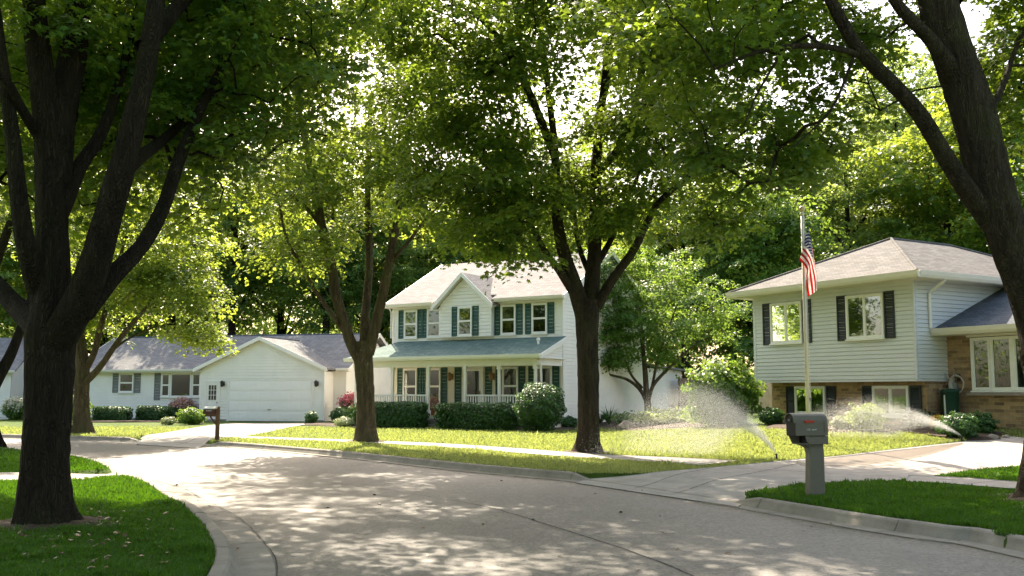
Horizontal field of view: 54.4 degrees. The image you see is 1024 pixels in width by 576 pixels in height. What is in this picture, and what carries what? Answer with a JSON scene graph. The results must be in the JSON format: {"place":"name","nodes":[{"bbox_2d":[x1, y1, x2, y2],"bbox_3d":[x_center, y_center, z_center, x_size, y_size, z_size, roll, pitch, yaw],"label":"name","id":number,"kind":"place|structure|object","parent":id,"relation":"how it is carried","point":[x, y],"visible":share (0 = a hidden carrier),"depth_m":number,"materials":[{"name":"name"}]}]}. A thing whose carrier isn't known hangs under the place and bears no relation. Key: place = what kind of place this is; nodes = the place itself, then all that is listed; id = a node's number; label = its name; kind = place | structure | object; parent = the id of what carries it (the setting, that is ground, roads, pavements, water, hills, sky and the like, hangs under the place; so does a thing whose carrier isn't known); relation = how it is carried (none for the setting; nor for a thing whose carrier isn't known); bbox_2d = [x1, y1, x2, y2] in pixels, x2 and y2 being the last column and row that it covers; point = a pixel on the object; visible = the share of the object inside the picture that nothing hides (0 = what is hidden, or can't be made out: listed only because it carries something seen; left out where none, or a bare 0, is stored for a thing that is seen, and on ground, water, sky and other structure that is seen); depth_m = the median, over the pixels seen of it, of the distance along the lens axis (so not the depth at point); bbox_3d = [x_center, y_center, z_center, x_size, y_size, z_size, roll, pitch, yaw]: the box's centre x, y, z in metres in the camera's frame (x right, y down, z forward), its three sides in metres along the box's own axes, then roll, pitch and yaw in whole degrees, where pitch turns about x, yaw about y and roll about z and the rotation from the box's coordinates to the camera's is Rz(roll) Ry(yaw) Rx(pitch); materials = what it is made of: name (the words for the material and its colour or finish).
{"place":"outdoors","nodes":[
{"label":"outdoors","id":0,"kind":"place"},
{"bbox_2d":[0,472,112,479],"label":"path","id":1,"kind":"structure","parent":0,"point":[8,475],"depth_m":18.65,"materials":[{"name":"concrete"}]},
{"bbox_2d":[136,423,304,448],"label":"driveway","id":2,"kind":"structure","parent":0,"point":[183,436],"depth_m":36.62,"materials":[{"name":"concrete"}]},
{"bbox_2d":[241,436,734,465],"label":"sidewalk","id":3,"kind":"structure","parent":0,"point":[698,461],"depth_m":25.17,"materials":[{"name":"concrete"}]},
{"bbox_2d":[0,406,1023,575],"bbox_3d":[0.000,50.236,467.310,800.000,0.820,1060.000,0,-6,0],"label":"ground","id":4,"kind":"structure","parent":0,"point":[18,423],"depth_m":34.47,"materials":[{"name":"plant"}]},
{"bbox_2d":[0,395,22,419],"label":"hydrangea","id":5,"kind":"object","parent":4,"relation":"on","point":[13,405],"visible":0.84,"depth_m":54.36,"materials":[{"name":"green plant"}]},
{"bbox_2d":[0,338,23,418],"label":"neighbour house","id":6,"kind":"structure","parent":4,"relation":"on","point":[12,385],"depth_m":57.57,"materials":[{"name":"white"}]},
{"bbox_2d":[0,179,72,337],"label":"tree","id":7,"kind":"object","parent":4,"relation":"on","point":[9,264],"visible":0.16,"depth_m":64.73,"materials":[{"name":"green plant"}]},
{"bbox_2d":[0,515,124,532],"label":"soil bed","id":8,"kind":"object","parent":4,"relation":"on","point":[7,522],"visible":0.38,"depth_m":11.30,"materials":[{"name":"soil"}]},
{"bbox_2d":[0,14,152,447],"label":"maple tree","id":9,"kind":"object","parent":4,"relation":"on","point":[7,359],"visible":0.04,"depth_m":28.32,"materials":[{"name":"green plant"}]},
{"bbox_2d":[11,194,175,353],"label":"tree","id":10,"kind":"object","parent":4,"relation":"on","point":[129,334],"visible":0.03,"depth_m":68.99,"materials":[{"name":"green plant"}]},
{"bbox_2d":[2,165,241,433],"bbox_3d":[-14.563,-1.216,37.734,9.140,13.699,8.173,0,-6,0],"label":"maple tree","id":11,"kind":"object","parent":4,"relation":"on","point":[163,273],"visible":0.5,"depth_m":36.49,"materials":[{"name":"green plant"}]},
{"bbox_2d":[92,420,202,423],"bbox_3d":[-18.698,6.845,51.173,10.395,0.064,3.916,-3,-7,24],"label":"soil bed","id":12,"kind":"object","parent":4,"relation":"on","point":[131,421],"visible":0.54,"depth_m":50.51,"materials":[{"name":"soil"}]},
{"bbox_2d":[91,406,133,420],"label":"hedge","id":13,"kind":"object","parent":12,"relation":"on","point":[115,413],"visible":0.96,"depth_m":52.33,"materials":[{"name":"green plant"}]},
{"bbox_2d":[135,405,173,419],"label":"hedge","id":14,"kind":"object","parent":12,"relation":"on","point":[153,412],"visible":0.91,"depth_m":52.35,"materials":[{"name":"green plant"}]},
{"bbox_2d":[168,396,198,418],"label":"hydrangea","id":15,"kind":"object","parent":4,"relation":"on","point":[178,403],"visible":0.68,"depth_m":53.48,"materials":[{"name":"pink plant"}]},
{"bbox_2d":[120,171,261,336],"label":"tree","id":16,"kind":"object","parent":4,"relation":"on","point":[173,320],"visible":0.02,"depth_m":76.50,"materials":[{"name":"green plant"}]},
{"bbox_2d":[175,407,207,424],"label":"shrub","id":17,"kind":"object","parent":4,"relation":"on","point":[191,416],"visible":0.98,"depth_m":46.49,"materials":[{"name":"green plant"}]},
{"bbox_2d":[203,406,219,440],"bbox_3d":[-9.546,4.401,31.626,0.508,1.276,0.210,-1,-6,6],"label":"mailbox","id":18,"kind":"object","parent":4,"relation":"on","point":[210,412],"visible":0.96,"depth_m":31.59,"materials":[{"name":"brown wood"}]},
{"bbox_2d":[154,130,306,334],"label":"tree","id":19,"kind":"object","parent":4,"relation":"on","point":[229,279],"visible":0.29,"depth_m":69.48,"materials":[{"name":"green plant"}]},
{"bbox_2d":[88,333,390,421],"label":"ranch house","id":20,"kind":"structure","parent":4,"relation":"on","point":[278,378],"depth_m":53.09,"materials":[{"name":"white"}]},
{"bbox_2d":[118,373,133,392],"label":"window","id":21,"kind":"structure","parent":20,"relation":"in","point":[126,380],"depth_m":55.82,"materials":[{"name":"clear glass"}]},
{"bbox_2d":[160,373,169,397],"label":"window","id":22,"kind":"structure","parent":20,"relation":"in","point":[165,377],"depth_m":55.16,"materials":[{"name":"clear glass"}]},
{"bbox_2d":[169,373,191,397],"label":"window","id":23,"kind":"structure","parent":20,"relation":"in","point":[180,383],"depth_m":54.93,"materials":[{"name":"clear glass"}]},
{"bbox_2d":[190,373,199,397],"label":"window","id":24,"kind":"structure","parent":20,"relation":"in","point":[195,387],"depth_m":54.66,"materials":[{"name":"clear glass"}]},
{"bbox_2d":[204,380,220,418],"bbox_3d":[-15.936,5.950,52.926,0.920,2.060,0.110,-2,-6,15],"label":"door","id":25,"kind":"structure","parent":20,"relation":"in","point":[212,390],"depth_m":52.97,"materials":[{"name":"white wood"}]},
{"bbox_2d":[229,381,311,420],"bbox_3d":[-12.671,5.910,52.063,4.750,2.100,0.076,-2,-6,15],"label":"garage door","id":26,"kind":"structure","parent":20,"relation":"in","point":[248,400],"depth_m":52.06,"materials":[{"name":"metal"}]},
{"bbox_2d":[0,0,514,524],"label":"maple tree","id":27,"kind":"object","parent":4,"relation":"on","point":[112,90],"visible":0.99,"depth_m":12.63,"materials":[{"name":"green plant"}]},
{"bbox_2d":[199,134,360,334],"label":"tree","id":28,"kind":"object","parent":4,"relation":"on","point":[281,324],"visible":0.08,"depth_m":74.79,"materials":[{"name":"green plant"}]},
{"bbox_2d":[246,139,407,333],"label":"tree","id":29,"kind":"object","parent":4,"relation":"on","point":[327,318],"visible":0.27,"depth_m":67.67,"materials":[{"name":"green plant"}]},
{"bbox_2d":[305,422,355,426],"bbox_3d":[-7.837,6.321,46.174,2.727,0.068,8.195,5,-8,-40],"label":"soil bed","id":30,"kind":"object","parent":4,"relation":"on","point":[324,424],"visible":0.47,"depth_m":45.82,"materials":[{"name":"soil"}]},
{"bbox_2d":[304,410,318,422],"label":"shrub","id":31,"kind":"object","parent":30,"relation":"on","point":[311,417],"visible":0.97,"depth_m":47.98,"materials":[{"name":"green plant"}]},
{"bbox_2d":[332,416,355,426],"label":"flower clump","id":32,"kind":"object","parent":30,"relation":"on","point":[344,421],"visible":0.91,"depth_m":43.62,"materials":[{"name":"white plant"}]},
{"bbox_2d":[328,407,349,420],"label":"shrub","id":33,"kind":"object","parent":4,"relation":"on","point":[336,413],"visible":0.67,"depth_m":48.80,"materials":[{"name":"green plant"}]},
{"bbox_2d":[336,391,353,413],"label":"hydrangea","id":34,"kind":"object","parent":4,"relation":"on","point":[346,401],"visible":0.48,"depth_m":50.60,"materials":[{"name":"pink plant"}]},
{"bbox_2d":[212,0,486,441],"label":"maple tree","id":35,"kind":"object","parent":4,"relation":"on","point":[362,350],"visible":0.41,"depth_m":30.97,"materials":[{"name":"green plant"}]},
{"bbox_2d":[287,148,449,344],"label":"tree","id":36,"kind":"object","parent":4,"relation":"on","point":[405,254],"visible":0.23,"depth_m":69.90,"materials":[{"name":"green plant"}]},
{"bbox_2d":[352,183,480,344],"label":"tree","id":37,"kind":"object","parent":4,"relation":"on","point":[434,261],"visible":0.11,"depth_m":72.60,"materials":[{"name":"green plant"}]},
{"bbox_2d":[0,171,870,407],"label":"woods","id":38,"kind":"object","parent":4,"relation":"on","point":[262,329],"visible":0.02,"depth_m":92.24,"materials":[{"name":"green plant"}]},
{"bbox_2d":[0,423,1023,473],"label":"grass","id":39,"kind":"structure","parent":4,"relation":"on","point":[745,448],"depth_m":26.10,"materials":[{"name":"plant"}]},
{"bbox_2d":[343,252,684,427],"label":"two storey house","id":40,"kind":"structure","parent":4,"relation":"on","point":[457,334],"depth_m":44.82,"materials":[{"name":"white"}]},
{"bbox_2d":[403,368,416,401],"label":"window","id":41,"kind":"structure","parent":40,"relation":"in","point":[409,374],"depth_m":46.70,"materials":[{"name":"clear glass"}]},
{"bbox_2d":[403,310,417,339],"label":"window","id":42,"kind":"structure","parent":40,"relation":"in","point":[410,316],"depth_m":46.96,"materials":[{"name":"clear glass"}]},
{"bbox_2d":[426,308,438,338],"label":"window","id":43,"kind":"structure","parent":40,"relation":"in","point":[432,316],"depth_m":46.28,"materials":[{"name":"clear glass"}]},
{"bbox_2d":[426,368,440,402],"bbox_3d":[-3.631,4.562,45.938,0.880,1.730,0.127,-4,-7,32],"label":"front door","id":44,"kind":"structure","parent":40,"relation":"in","point":[435,373],"depth_m":45.92,"materials":[{"name":"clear glass"}]},
{"bbox_2d":[456,306,472,336],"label":"window","id":45,"kind":"structure","parent":40,"relation":"in","point":[464,314],"depth_m":45.00,"materials":[{"name":"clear glass"}]},
{"bbox_2d":[462,366,483,402],"bbox_3d":[-1.760,4.601,44.777,1.160,2.230,0.100,-4,-7,32],"label":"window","id":46,"kind":"structure","parent":40,"relation":"in","point":[475,374],"depth_m":44.76,"materials":[{"name":"glass"}]},
{"bbox_2d":[499,304,515,335],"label":"window","id":47,"kind":"structure","parent":40,"relation":"in","point":[507,312],"depth_m":44.11,"materials":[{"name":"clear glass"}]},
{"bbox_2d":[502,367,517,402],"bbox_3d":[-0.086,4.332,43.735,0.880,1.730,0.127,-4,-7,32],"label":"window","id":48,"kind":"structure","parent":40,"relation":"in","point":[509,375],"depth_m":43.77,"materials":[{"name":"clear glass"}]},
{"bbox_2d":[530,303,547,334],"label":"window","id":49,"kind":"structure","parent":40,"relation":"in","point":[538,310],"depth_m":43.26,"materials":[{"name":"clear glass"}]},
{"bbox_2d":[537,366,551,399],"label":"window","id":50,"kind":"structure","parent":40,"relation":"in","point":[546,370],"depth_m":42.84,"materials":[{"name":"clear glass"}]},
{"bbox_2d":[464,195,587,262],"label":"tree","id":51,"kind":"object","parent":4,"relation":"on","point":[549,249],"visible":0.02,"depth_m":72.47,"materials":[{"name":"green plant"}]},
{"bbox_2d":[512,382,566,431],"bbox_3d":[1.078,4.653,38.660,2.176,2.010,2.179,0,-6,0],"label":"round bush","id":52,"kind":"object","parent":4,"relation":"on","point":[535,408],"visible":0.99,"depth_m":38.15,"materials":[{"name":"green plant"}]},
{"bbox_2d":[516,426,574,429],"bbox_3d":[-0.201,6.002,43.139,6.304,0.072,6.475,0,-6,0],"label":"soil bed","id":53,"kind":"object","parent":4,"relation":"on","point":[564,428],"visible":0.07,"depth_m":40.59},
{"bbox_2d":[433,401,520,429],"bbox_3d":[-1.422,5.240,40.664,4.172,1.275,1.253,-4,-7,32],"label":"hedge","id":54,"kind":"object","parent":53,"relation":"on","point":[480,416],"visible":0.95,"depth_m":40.18,"materials":[{"name":"green plant"}]},
{"bbox_2d":[296,0,810,452],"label":"maple tree","id":55,"kind":"object","parent":4,"relation":"on","point":[506,180],"visible":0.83,"depth_m":24.65,"materials":[{"name":"green plant"}]},
{"bbox_2d":[532,133,641,283],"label":"tree","id":56,"kind":"object","parent":4,"relation":"on","point":[587,145],"visible":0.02,"depth_m":79.70,"materials":[{"name":"green plant"}]},
{"bbox_2d":[567,178,709,363],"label":"tree","id":57,"kind":"object","parent":4,"relation":"on","point":[640,272],"visible":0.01,"depth_m":68.58,"materials":[{"name":"green plant"}]},
{"bbox_2d":[599,421,706,430],"bbox_3d":[5.274,5.497,40.405,3.254,0.406,14.284,1,-6,-7],"label":"soil bed","id":58,"kind":"object","parent":4,"relation":"on","point":[613,425],"visible":0.31,"depth_m":36.92,"materials":[{"name":"soil"}]},
{"bbox_2d":[609,411,637,423],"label":"shrub","id":59,"kind":"object","parent":58,"relation":"on","point":[619,418],"visible":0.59,"depth_m":41.30,"materials":[{"name":"green plant"}]},
{"bbox_2d":[626,406,691,424],"bbox_3d":[5.960,4.925,38.282,3.149,0.817,2.689,0,-6,0],"label":"ground plant","id":60,"kind":"object","parent":58,"relation":"on","point":[642,416],"visible":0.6,"depth_m":37.68,"materials":[{"name":"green plant"}]},
{"bbox_2d":[587,380,777,458],"bbox_3d":[3.579,2.977,23.592,4.286,1.980,4.413,0,-6,0],"label":"sprinkler water spray","id":61,"kind":"object","parent":4,"relation":"on","point":[744,424],"visible":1,"depth_m":22.66,"materials":[{"name":"liquid"}]},
{"bbox_2d":[601,184,768,377],"bbox_3d":[10.915,-0.415,61.730,10.390,16.178,12.072,-5,-8,42],"label":"tree","id":62,"kind":"object","parent":4,"relation":"on","point":[668,234],"visible":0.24,"depth_m":61.15,"materials":[{"name":"green plant"}]},
{"bbox_2d":[678,377,698,411],"bbox_3d":[9.718,5.736,52.732,2.919,2.010,0.160,6,-8,-45],"label":"fence","id":63,"kind":"object","parent":4,"relation":"on","point":[683,380],"visible":0.22,"depth_m":51.85,"materials":[{"name":"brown wood"}]},
{"bbox_2d":[680,353,767,426],"bbox_3d":[7.050,3.438,33.479,2.892,2.533,2.798,0,-6,0],"label":"shrub","id":64,"kind":"object","parent":4,"relation":"on","point":[749,393],"visible":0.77,"depth_m":32.77,"materials":[{"name":"green plant"}]},
{"bbox_2d":[656,163,798,370],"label":"tree","id":65,"kind":"object","parent":4,"relation":"on","point":[705,273],"visible":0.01,"depth_m":68.60,"materials":[{"name":"green plant"}]},
{"bbox_2d":[758,383,771,416],"bbox_3d":[9.150,4.155,35.691,0.160,1.610,0.782,3,-7,-30],"label":"fence","id":66,"kind":"object","parent":4,"relation":"on","point":[765,400],"visible":0.25,"depth_m":35.62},
{"bbox_2d":[687,167,850,386],"bbox_3d":[15.354,-0.034,60.244,9.829,15.127,11.947,-2,-6,22],"label":"tree","id":67,"kind":"object","parent":4,"relation":"on","point":[770,256],"visible":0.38,"depth_m":58.55,"materials":[{"name":"green plant"}]},
{"bbox_2d":[546,0,1023,497],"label":"maple tree","id":68,"kind":"object","parent":4,"relation":"on","point":[980,178],"visible":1,"depth_m":14.79,"materials":[{"name":"green plant"}]},
{"bbox_2d":[743,150,864,267],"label":"tree","id":69,"kind":"object","parent":4,"relation":"on","point":[826,210],"visible":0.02,"depth_m":72.47,"materials":[{"name":"green plant"}]},
{"bbox_2d":[799,206,811,412],"bbox_3d":[7.281,0.928,24.707,0.280,6.010,0.273,0,-6,0],"label":"flagpole","id":70,"kind":"object","parent":4,"relation":"on","point":[806,343],"visible":0.78,"depth_m":24.67,"materials":[{"name":"white metal"}]},
{"bbox_2d":[800,227,816,295],"bbox_3d":[7.422,-0.661,24.888,0.474,1.770,0.241,5,-8,-41],"label":"flag","id":71,"kind":"object","parent":70,"relation":"attached to","point":[807,258],"visible":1,"depth_m":24.80,"materials":[{"name":"multicoloured fabric"}]},
{"bbox_2d":[784,413,827,494],"bbox_3d":[4.404,2.485,14.833,0.580,1.238,0.324,1,-6,-14],"label":"mailbox","id":72,"kind":"object","parent":4,"relation":"on","point":[808,432],"visible":0.98,"depth_m":14.77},
{"bbox_2d":[786,414,794,435],"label":"door","id":73,"kind":"structure","parent":72,"relation":"in","point":[790,425],"depth_m":14.83,"materials":[{"name":"metal"}]},
{"bbox_2d":[781,95,957,267],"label":"tree","id":74,"kind":"object","parent":4,"relation":"on","point":[856,197],"visible":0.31,"depth_m":67.07,"materials":[{"name":"green plant"}]},
{"bbox_2d":[781,395,962,441],"bbox_3d":[8.774,3.278,26.034,4.589,1.411,4.011,0,-6,0],"label":"sprinkler water spray","id":75,"kind":"object","parent":4,"relation":"on","point":[921,420],"visible":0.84,"depth_m":25.13,"materials":[{"name":"liquid"}]},
{"bbox_2d":[725,237,1023,430],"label":"split level house","id":76,"kind":"structure","parent":4,"relation":"on","point":[911,324],"depth_m":30.24,"materials":[{"name":"grey"}]},
{"bbox_2d":[769,301,803,344],"bbox_3d":[9.143,1.184,33.237,0.127,1.410,1.460,4,-7,-31],"label":"window","id":77,"kind":"structure","parent":76,"relation":"in","point":[786,326],"depth_m":33.20,"materials":[{"name":"clear glass"}]},
{"bbox_2d":[794,386,826,414],"bbox_3d":[9.785,3.713,32.712,0.127,0.970,1.360,4,-7,-31],"label":"window","id":78,"kind":"structure","parent":76,"relation":"in","point":[818,393],"depth_m":32.60,"materials":[{"name":"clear glass"}]},
{"bbox_2d":[845,292,884,340],"bbox_3d":[10.789,0.896,30.482,0.127,1.410,1.460,4,-7,-31],"label":"window","id":79,"kind":"structure","parent":76,"relation":"in","point":[864,313],"depth_m":30.45,"materials":[{"name":"clear glass"}]},
{"bbox_2d":[872,386,909,417],"bbox_3d":[11.406,3.430,30.003,0.127,0.970,1.360,4,-7,-31],"label":"window","id":80,"kind":"structure","parent":76,"relation":"in","point":[900,394],"depth_m":29.95,"materials":[{"name":"clear glass"}]},
{"bbox_2d":[970,337,991,391],"bbox_3d":[13.464,2.203,28.554,0.155,1.570,0.680,4,-7,-31],"label":"window","id":81,"kind":"structure","parent":76,"relation":"in","point":[979,347],"depth_m":28.60,"materials":[{"name":"clear glass"}]},
{"bbox_2d":[989,336,1013,391],"bbox_3d":[13.786,2.147,28.014,0.155,1.570,0.740,4,-7,-31],"label":"window","id":82,"kind":"structure","parent":76,"relation":"in","point":[1001,365],"depth_m":28.05,"materials":[{"name":"clear glass"}]},
{"bbox_2d":[1011,335,1023,391],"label":"window","id":83,"kind":"structure","parent":76,"relation":"in","point":[1018,375],"depth_m":27.63,"materials":[{"name":"clear glass"}]},
{"bbox_2d":[765,423,1003,440],"bbox_3d":[10.096,4.039,28.239,7.690,0.237,4.425,-5,-8,41],"label":"soil bed","id":84,"kind":"object","parent":4,"relation":"on","point":[926,430],"visible":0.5,"depth_m":26.90,"materials":[{"name":"soil"}]},
{"bbox_2d":[757,406,785,424],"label":"shrub","id":85,"kind":"object","parent":84,"relation":"on","point":[770,415],"visible":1,"depth_m":31.29,"materials":[{"name":"green plant"}]},
{"bbox_2d":[829,415,854,428],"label":"variegated plant","id":86,"kind":"object","parent":84,"relation":"on","point":[841,423],"visible":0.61,"depth_m":27.61,"materials":[{"name":"green plant"}]},
{"bbox_2d":[844,402,889,430],"bbox_3d":[9.609,3.560,27.200,1.242,0.908,1.262,0,-6,0],"label":"feathery shrub","id":87,"kind":"object","parent":84,"relation":"on","point":[868,423],"visible":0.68,"depth_m":27.00,"materials":[{"name":"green plant"}]},
{"bbox_2d":[902,408,938,425],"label":"shrub","id":88,"kind":"object","parent":84,"relation":"on","point":[930,413],"visible":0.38,"depth_m":28.86,"materials":[{"name":"green plant"}]},
{"bbox_2d":[934,411,981,437],"bbox_3d":[11.290,3.485,25.125,1.148,0.815,1.197,0,-6,0],"label":"shrub","id":89,"kind":"object","parent":84,"relation":"on","point":[964,425],"visible":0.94,"depth_m":24.83,"materials":[{"name":"green plant"}]},
{"bbox_2d":[968,410,999,432],"bbox_3d":[12.494,3.593,26.376,0.870,0.732,0.908,0,-6,0],"label":"shrub","id":90,"kind":"object","parent":84,"relation":"on","point":[987,423],"visible":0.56,"depth_m":26.16,"materials":[{"name":"green plant"}]},
{"bbox_2d":[821,40,960,246],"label":"tree","id":91,"kind":"object","parent":4,"relation":"on","point":[907,83],"visible":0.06,"depth_m":75.82,"materials":[{"name":"green plant"}]},
{"bbox_2d":[833,24,1023,254],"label":"tree","id":92,"kind":"object","parent":4,"relation":"on","point":[915,148],"visible":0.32,"depth_m":63.01,"materials":[{"name":"green plant"}]},
{"bbox_2d":[850,59,1023,253],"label":"tree","id":93,"kind":"object","parent":4,"relation":"on","point":[931,82],"visible":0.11,"depth_m":70.33,"materials":[{"name":"green plant"}]},
{"bbox_2d":[940,388,958,415],"bbox_3d":[12.712,3.488,28.906,0.572,1.140,0.520,4,-7,-31],"label":"garden bin","id":94,"kind":"object","parent":4,"relation":"on","point":[949,400],"visible":0.77,"depth_m":28.75,"materials":[{"name":"plastic"}]},
{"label":"soil bed","id":95,"kind":"structure","parent":4,"relation":"on","visible":0},
{"bbox_2d":[347,401,429,427],"bbox_3d":[-5.336,5.545,43.488,4.209,1.255,1.283,-4,-7,32],"label":"hedge","id":96,"kind":"object","parent":95,"relation":"on","point":[402,414],"visible":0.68,"depth_m":42.66,"materials":[{"name":"green plant"}]},
{"bbox_2d":[3,0,1021,373],"label":"sky","id":97,"kind":"structure","parent":0,"point":[972,18],"materials":[{"name":"white"}]},
{"bbox_2d":[4,439,1023,575],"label":"road","id":98,"kind":"structure","parent":0,"point":[279,503],"depth_m":12.10,"materials":[{"name":"asphalt"}]},
{"bbox_2d":[19,449,275,575],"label":"kerb","id":99,"kind":"structure","parent":98,"relation":"on","point":[230,534],"depth_m":11.05,"materials":[{"name":"concrete"}]},
{"bbox_2d":[16,464,958,569],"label":"fallen leaves","id":100,"kind":"object","parent":98,"relation":"on","point":[103,543],"visible":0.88,"depth_m":10.36,"materials":[{"name":"brown plant"}]},
{"bbox_2d":[2,434,1023,558],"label":"kerb","id":101,"kind":"structure","parent":98,"relation":"on","point":[982,538],"depth_m":13.62,"materials":[{"name":"concrete"}]},
{"bbox_2d":[453,500,693,575],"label":"road crack","id":102,"kind":"object","parent":98,"relation":"on","point":[591,538],"visible":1,"depth_m":11.10,"materials":[{"name":"asphalt"}]},
{"bbox_2d":[576,436,1023,506],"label":"driveway","id":103,"kind":"structure","parent":0,"point":[1001,452],"depth_m":18.65,"materials":[{"name":"concrete"}]},
{"bbox_2d":[795,443,964,465],"bbox_3d":[8.588,3.623,21.773,6.414,0.254,1.431,4,-7,-32],"label":"wet patch","id":104,"kind":"object","parent":103,"relation":"on","point":[878,457],"visible":0.95,"depth_m":21.36,"materials":[{"name":"concrete"}]},
{"bbox_2d":[906,475,1016,488],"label":"sidewalk","id":105,"kind":"structure","parent":0,"point":[1005,484],"depth_m":17.04,"materials":[{"name":"concrete"}]},
{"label":"soil bed","id":106,"kind":"structure","parent":0,"visible":0},
{"bbox_2d":[572,243,752,410],"bbox_3d":[7.068,2.043,46.952,9.722,8.282,6.654,0,-6,0],"label":"ornamental tree","id":107,"kind":"object","parent":106,"relation":"on","point":[640,317],"visible":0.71,"depth_m":46.30,"materials":[{"name":"green plant"}]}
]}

